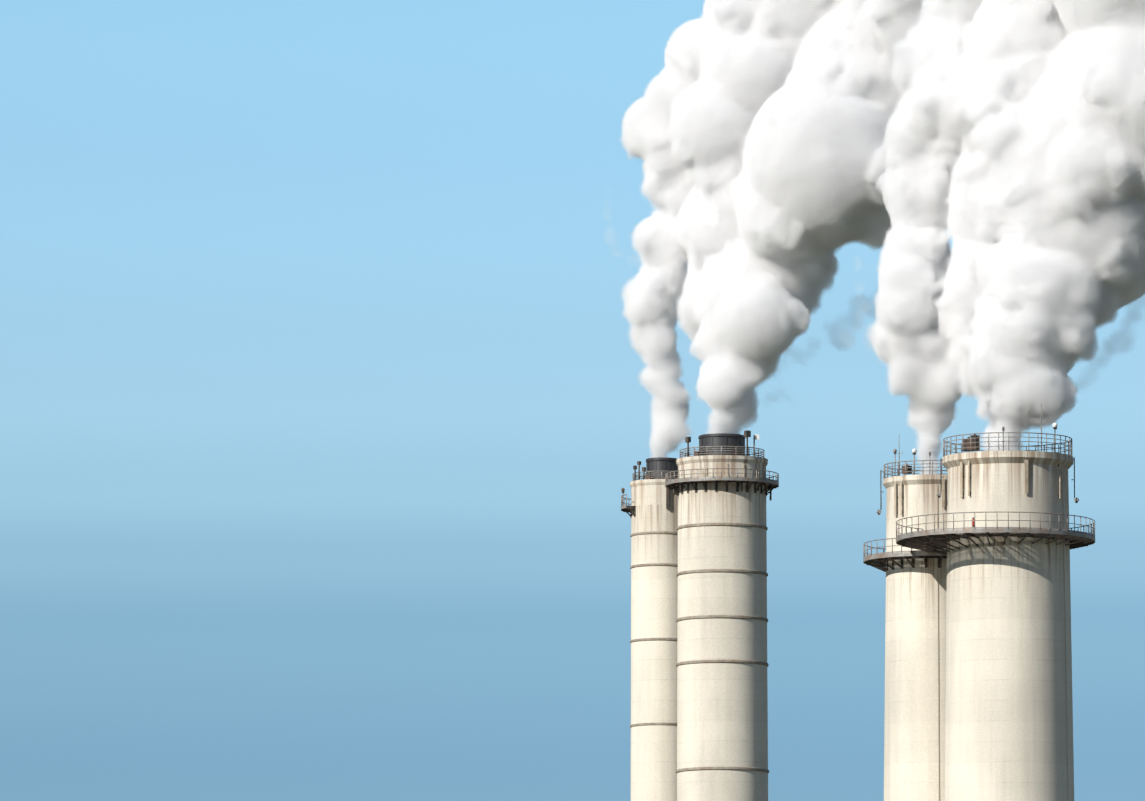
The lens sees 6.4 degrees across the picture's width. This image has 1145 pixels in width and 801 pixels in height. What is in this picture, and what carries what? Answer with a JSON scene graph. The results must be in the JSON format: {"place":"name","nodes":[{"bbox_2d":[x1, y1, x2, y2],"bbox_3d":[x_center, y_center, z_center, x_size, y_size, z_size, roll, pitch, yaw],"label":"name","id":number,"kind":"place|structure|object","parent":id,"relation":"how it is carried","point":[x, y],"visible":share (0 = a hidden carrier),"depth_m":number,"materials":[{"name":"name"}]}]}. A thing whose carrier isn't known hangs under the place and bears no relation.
{"place":"outdoors","nodes":[
{"label":"outdoors","id":0,"kind":"place"},
{"bbox_2d":[0,0,1144,800],"label":"sky","id":1,"kind":"structure","parent":0,"point":[342,342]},
{"label":"ground","id":2,"kind":"structure","parent":0,"visible":0},
{"bbox_2d":[621,457,677,800],"bbox_3d":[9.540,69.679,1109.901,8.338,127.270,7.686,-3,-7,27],"label":"chimney","id":3,"kind":"object","parent":2,"relation":"on","point":[652,509],"visible":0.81,"depth_m":1111.81,"materials":[{"name":"concrete"}]},
{"bbox_2d":[665,430,778,800],"bbox_3d":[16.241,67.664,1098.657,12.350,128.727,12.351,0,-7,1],"label":"chimney","id":4,"kind":"object","parent":2,"relation":"on","point":[721,486],"visible":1,"depth_m":1099.75,"materials":[{"name":"concrete"}]},
{"bbox_2d":[863,449,947,800],"bbox_3d":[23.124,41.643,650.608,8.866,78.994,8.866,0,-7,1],"label":"chimney","id":5,"kind":"object","parent":2,"relation":"on","point":[915,680],"visible":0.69,"depth_m":651.02,"materials":[{"name":"concrete"}]},
{"bbox_2d":[896,403,1094,800],"bbox_3d":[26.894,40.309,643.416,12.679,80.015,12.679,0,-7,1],"label":"chimney","id":6,"kind":"object","parent":2,"relation":"on","point":[1007,539],"visible":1,"depth_m":643.13,"materials":[{"name":"concrete"}]}
]}

